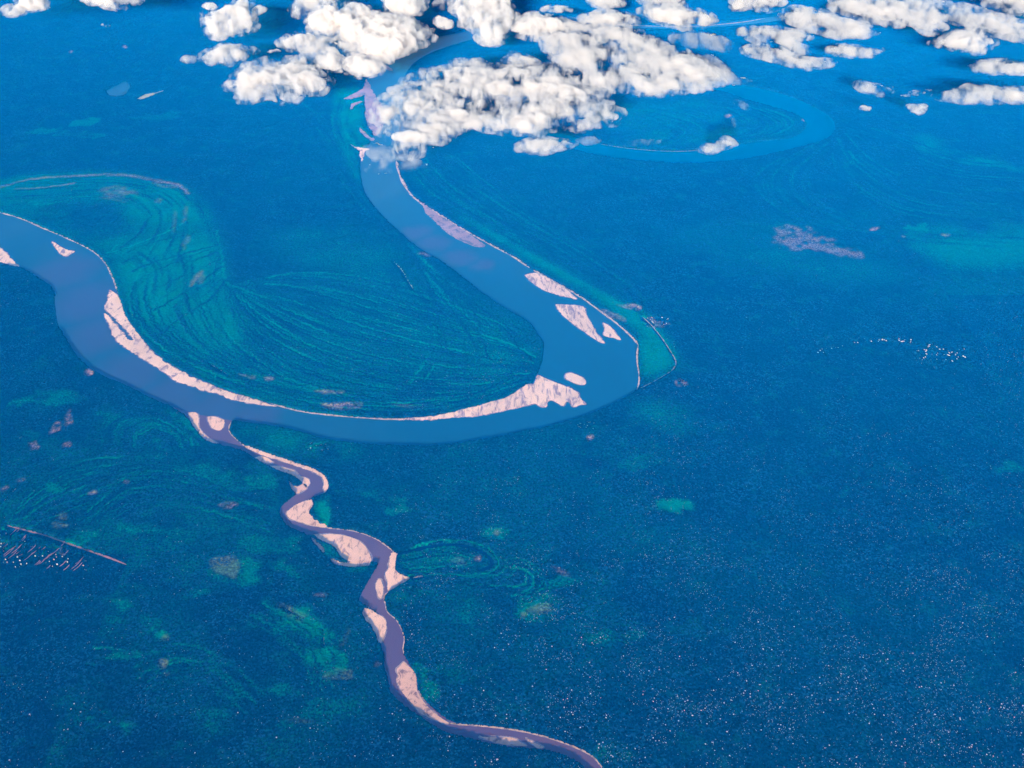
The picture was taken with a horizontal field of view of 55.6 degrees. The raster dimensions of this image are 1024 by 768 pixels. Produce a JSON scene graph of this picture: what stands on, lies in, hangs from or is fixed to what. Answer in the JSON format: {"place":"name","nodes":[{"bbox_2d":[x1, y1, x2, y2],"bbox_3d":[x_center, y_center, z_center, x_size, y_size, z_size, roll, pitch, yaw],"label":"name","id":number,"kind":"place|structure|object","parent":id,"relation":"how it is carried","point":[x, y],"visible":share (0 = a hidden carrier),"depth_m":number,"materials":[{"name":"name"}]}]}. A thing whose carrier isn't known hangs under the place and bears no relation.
{"place":"outdoors","nodes":[
{"label":"outdoors","id":0,"kind":"place"},
{"bbox_2d":[0,212,116,289],"bbox_3d":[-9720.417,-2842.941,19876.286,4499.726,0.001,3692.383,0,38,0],"label":"river bank","id":1,"kind":"structure","parent":0,"point":[108,268],"depth_m":20062.43,"materials":[{"name":"beige sand"}]},
{"bbox_2d":[7,525,125,564],"bbox_3d":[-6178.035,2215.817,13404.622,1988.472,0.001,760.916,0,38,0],"label":"dirt road","id":2,"kind":"structure","parent":0,"point":[108,557],"depth_m":13388.02,"materials":[{"name":"brown soil"}]},
{"bbox_2d":[106,82,129,95],"bbox_3d":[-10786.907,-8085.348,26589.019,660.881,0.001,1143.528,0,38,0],"label":"lake","id":3,"kind":"structure","parent":0,"point":[121,88],"depth_m":26560.64,"materials":[{"name":"liquid"}]},
{"bbox_2d":[295,520,393,551],"bbox_3d":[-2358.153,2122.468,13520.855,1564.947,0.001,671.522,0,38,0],"label":"river bank","id":4,"kind":"structure","parent":0,"point":[343,529],"depth_m":13622.41,"materials":[{"name":"beige sand"}]},
{"bbox_2d":[271,403,420,419],"bbox_3d":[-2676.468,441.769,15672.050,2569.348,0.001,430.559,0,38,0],"label":"river bank","id":5,"kind":"structure","parent":0,"point":[341,415],"depth_m":15589.59,"materials":[{"name":"beige sand"}]},
{"bbox_2d":[384,592,404,653],"bbox_3d":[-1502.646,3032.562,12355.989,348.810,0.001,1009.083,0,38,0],"label":"river bank","id":6,"kind":"structure","parent":0,"point":[397,622],"depth_m":12363.39,"materials":[{"name":"beige sand"}]},
{"bbox_2d":[0,6,839,445],"bbox_3d":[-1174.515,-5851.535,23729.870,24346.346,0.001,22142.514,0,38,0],"label":"river","id":7,"kind":"structure","parent":0,"point":[80,280],"depth_m":17828.01,"materials":[{"name":"liquid"}]},
{"bbox_2d":[51,241,74,256],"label":"sandbar","id":8,"kind":"structure","parent":7,"relation":"in","point":[62,251],"depth_m":19707.43,"materials":[{"name":"beige sand"}]},
{"bbox_2d":[104,290,276,406],"bbox_3d":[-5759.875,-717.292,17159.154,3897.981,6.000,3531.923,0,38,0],"label":"sandbar","id":9,"kind":"structure","parent":7,"relation":"in","point":[137,345],"depth_m":16940.25,"materials":[{"name":"beige sand"}]},
{"bbox_2d":[363,79,384,135],"bbox_3d":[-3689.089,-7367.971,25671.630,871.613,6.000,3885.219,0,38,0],"label":"sandbar","id":10,"kind":"structure","parent":7,"relation":"in","point":[374,114],"depth_m":25350.55,"materials":[{"name":"sand"}]},
{"bbox_2d":[417,199,484,246],"bbox_3d":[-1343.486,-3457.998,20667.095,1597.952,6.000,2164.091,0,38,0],"label":"sandbar","id":11,"kind":"structure","parent":7,"relation":"in","point":[452,229],"depth_m":20393.27,"materials":[{"name":"beige sand"}]},
{"bbox_2d":[398,375,586,420],"bbox_3d":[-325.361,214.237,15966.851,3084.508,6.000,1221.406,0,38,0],"label":"sandbar","id":12,"kind":"structure","parent":7,"relation":"in","point":[541,391],"depth_m":15890.28,"materials":[{"name":"beige sand"}]},
{"bbox_2d":[524,273,577,299],"bbox_3d":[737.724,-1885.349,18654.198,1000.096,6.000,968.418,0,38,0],"label":"sandbar","id":13,"kind":"structure","parent":7,"relation":"in","point":[542,282],"depth_m":18661.44,"materials":[{"name":"beige sand"}]},
{"bbox_2d":[564,372,585,384],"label":"sandbar","id":14,"kind":"structure","parent":7,"relation":"in","point":[574,378],"depth_m":16354.89,"materials":[{"name":"beige sand"}]},
{"bbox_2d":[555,304,604,343],"bbox_3d":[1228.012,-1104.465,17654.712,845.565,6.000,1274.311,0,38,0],"label":"sandbar","id":15,"kind":"structure","parent":7,"relation":"in","point":[576,316],"depth_m":17772.06,"materials":[{"name":"beige sand"}]},
{"bbox_2d":[602,323,620,339],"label":"sandbar","id":16,"kind":"structure","parent":7,"relation":"in","point":[609,331],"depth_m":17419.86,"materials":[{"name":"beige sand"}]},
{"bbox_2d":[398,543,494,571],"bbox_3d":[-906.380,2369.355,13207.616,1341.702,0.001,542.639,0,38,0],"label":"oxbow lake","id":17,"kind":"structure","parent":0,"point":[491,564],"depth_m":13329.63,"materials":[{"name":"liquid"}]},
{"bbox_2d":[396,161,529,267],"bbox_3d":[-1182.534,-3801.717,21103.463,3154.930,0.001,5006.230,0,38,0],"label":"river bank","id":18,"kind":"structure","parent":0,"point":[403,183],"depth_m":20773.59,"materials":[{"name":"beige sand"}]},
{"bbox_2d":[0,0,1023,767],"bbox_3d":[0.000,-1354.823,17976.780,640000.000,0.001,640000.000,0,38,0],"label":"ground","id":19,"kind":"structure","parent":0,"point":[36,600],"depth_m":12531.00,"materials":[{"name":"blue plant"}]},
{"bbox_2d":[0,247,19,266],"bbox_3d":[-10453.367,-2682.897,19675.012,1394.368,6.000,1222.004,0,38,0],"label":"sandbar","id":20,"kind":"structure","parent":19,"relation":"on","point":[5,258],"depth_m":19429.56,"materials":[{"name":"beige sand"}]},
{"bbox_2d":[138,91,160,98],"bbox_3d":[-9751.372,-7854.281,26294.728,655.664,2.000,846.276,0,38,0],"label":"clearing","id":21,"kind":"structure","parent":19,"relation":"on","point":[145,96],"depth_m":26220.90,"materials":[{"name":"white plant"}]},
{"bbox_2d":[187,412,218,443],"bbox_3d":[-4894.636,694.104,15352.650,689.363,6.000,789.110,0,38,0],"label":"sandbar","id":22,"kind":"structure","parent":19,"relation":"on","point":[194,417],"depth_m":15423.14,"materials":[{"name":"beige sand"}]},
{"bbox_2d":[207,416,224,430],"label":"sandbar","id":23,"kind":"structure","parent":19,"relation":"on","point":[216,423],"depth_m":15451.34,"materials":[{"name":"beige sand"}]},
{"bbox_2d":[255,456,273,464],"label":"sandbar","id":24,"kind":"structure","parent":19,"relation":"on","point":[265,460],"depth_m":14747.68,"materials":[{"name":"beige sand"}]},
{"bbox_2d":[242,444,328,492],"bbox_3d":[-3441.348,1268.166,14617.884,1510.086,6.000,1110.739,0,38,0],"label":"sandbar","id":25,"kind":"structure","parent":19,"relation":"on","point":[312,470],"depth_m":14694.85,"materials":[{"name":"beige sand"}]},
{"bbox_2d":[270,465,310,487],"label":"sandbar","id":26,"kind":"structure","parent":19,"relation":"on","point":[304,480],"depth_m":14530.82,"materials":[{"name":"beige sand"}]},
{"bbox_2d":[289,481,307,493],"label":"sandbar","id":27,"kind":"structure","parent":19,"relation":"on","point":[300,489],"depth_m":14268.87,"materials":[{"name":"beige sand"}]},
{"bbox_2d":[285,499,326,527],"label":"sandbar","id":28,"kind":"structure","parent":19,"relation":"on","point":[298,512],"depth_m":13851.29,"materials":[{"name":"beige sand"}]},
{"bbox_2d":[311,537,324,551],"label":"sandbar","id":29,"kind":"structure","parent":19,"relation":"on","point":[320,547],"depth_m":13384.27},
{"bbox_2d":[313,533,372,566],"bbox_3d":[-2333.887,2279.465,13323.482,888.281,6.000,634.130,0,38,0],"label":"sandbar","id":30,"kind":"structure","parent":19,"relation":"on","point":[353,552],"depth_m":13326.30,"materials":[{"name":"beige sand"}]},
{"bbox_2d":[343,88,364,98],"bbox_3d":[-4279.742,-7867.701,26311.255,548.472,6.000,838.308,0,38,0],"label":"sandbar","id":31,"kind":"structure","parent":19,"relation":"on","point":[361,92],"depth_m":26270.56,"materials":[{"name":"sand"}]},
{"bbox_2d":[350,101,362,108],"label":"sandbar","id":32,"kind":"structure","parent":19,"relation":"on","point":[352,105],"depth_m":25721.46,"materials":[{"name":"sand"}]},
{"bbox_2d":[352,145,369,160],"bbox_3d":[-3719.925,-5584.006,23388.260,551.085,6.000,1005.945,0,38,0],"label":"sandbar","id":33,"kind":"structure","parent":19,"relation":"on","point":[362,152],"depth_m":23465.32,"materials":[{"name":"beige sand"}]},
{"bbox_2d":[359,129,374,140],"bbox_3d":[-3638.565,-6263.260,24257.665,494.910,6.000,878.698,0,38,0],"label":"sandbar","id":34,"kind":"structure","parent":19,"relation":"on","point":[364,133],"depth_m":24156.25,"materials":[{"name":"sand"}]},
{"bbox_2d":[362,607,386,643],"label":"sandbar","id":35,"kind":"structure","parent":19,"relation":"on","point":[377,622],"depth_m":12349.99,"materials":[{"name":"beige sand"}]},
{"bbox_2d":[375,578,383,599],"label":"sandbar","id":36,"kind":"structure","parent":19,"relation":"on","point":[379,585],"depth_m":12786.99,"materials":[{"name":"beige sand"}]},
{"bbox_2d":[378,61,391,70],"bbox_3d":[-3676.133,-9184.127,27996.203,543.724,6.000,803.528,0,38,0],"label":"sandbar","id":37,"kind":"structure","parent":19,"relation":"on","point":[384,66],"depth_m":27942.24,"materials":[{"name":"beige sand"}]},
{"bbox_2d":[173,407,600,767],"bbox_3d":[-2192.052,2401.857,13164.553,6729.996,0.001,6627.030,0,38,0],"label":"tributary","id":38,"kind":"object","parent":19,"relation":"in","point":[392,646],"visible":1,"depth_m":12553.55,"materials":[{"name":"liquid"}]},
{"bbox_2d":[525,737,544,748],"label":"sandbar","id":39,"kind":"structure","parent":38,"relation":"in","point":[534,743],"depth_m":11012.68,"materials":[{"name":"beige sand"}]},
{"bbox_2d":[384,552,408,590],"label":"sandbar","id":40,"kind":"structure","parent":19,"relation":"on","point":[393,577],"depth_m":12955.25,"materials":[{"name":"beige sand"}]},
{"bbox_2d":[395,661,449,724],"bbox_3d":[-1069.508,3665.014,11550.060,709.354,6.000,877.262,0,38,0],"label":"sandbar","id":41,"kind":"structure","parent":19,"relation":"on","point":[406,679],"depth_m":11550.17,"materials":[{"name":"beige sand"}]},
{"bbox_2d":[478,735,527,746],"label":"sandbar","id":42,"kind":"structure","parent":19,"relation":"on","point":[506,740],"depth_m":11042.33,"materials":[{"name":"beige sand"}]},
{"bbox_2d":[3,187,1023,767],"bbox_3d":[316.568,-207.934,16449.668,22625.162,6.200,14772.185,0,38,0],"label":"pale trees","id":43,"kind":"object","parent":19,"relation":"on","point":[659,625],"visible":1,"depth_m":12042.73,"materials":[{"name":"plant"}]},
{"bbox_2d":[450,723,601,767],"bbox_3d":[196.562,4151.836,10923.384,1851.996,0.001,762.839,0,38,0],"label":"river bank","id":44,"kind":"structure","parent":0,"point":[582,750],"depth_m":11113.01,"materials":[{"name":"beige sand"}]},
{"bbox_2d":[533,270,637,343],"bbox_3d":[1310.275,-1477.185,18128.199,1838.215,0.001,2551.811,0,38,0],"label":"river bank","id":45,"kind":"structure","parent":0,"point":[607,316],"depth_m":18060.39,"materials":[{"name":"beige sand"}]},
{"bbox_2d":[636,347,639,387],"bbox_3d":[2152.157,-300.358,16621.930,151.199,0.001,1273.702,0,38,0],"label":"river bank","id":46,"kind":"structure","parent":0,"point":[637,366],"depth_m":16643.76,"materials":[{"name":"beige sand"}]},
{"bbox_2d":[641,318,675,387],"bbox_3d":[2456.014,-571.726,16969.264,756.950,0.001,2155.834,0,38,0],"label":"road","id":47,"kind":"structure","parent":0,"point":[668,348],"depth_m":16883.51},
{"bbox_2d":[485,76,834,162],"bbox_3d":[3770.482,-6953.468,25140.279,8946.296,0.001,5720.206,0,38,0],"label":"river","id":48,"kind":"structure","parent":0,"point":[820,126],"depth_m":24020.83,"materials":[{"name":"blue liquid"}]},
{"bbox_2d":[572,17,763,26],"bbox_3d":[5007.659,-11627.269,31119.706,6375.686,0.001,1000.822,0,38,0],"label":"river bank","id":49,"kind":"structure","parent":0,"point":[672,26],"depth_m":30888.51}
]}

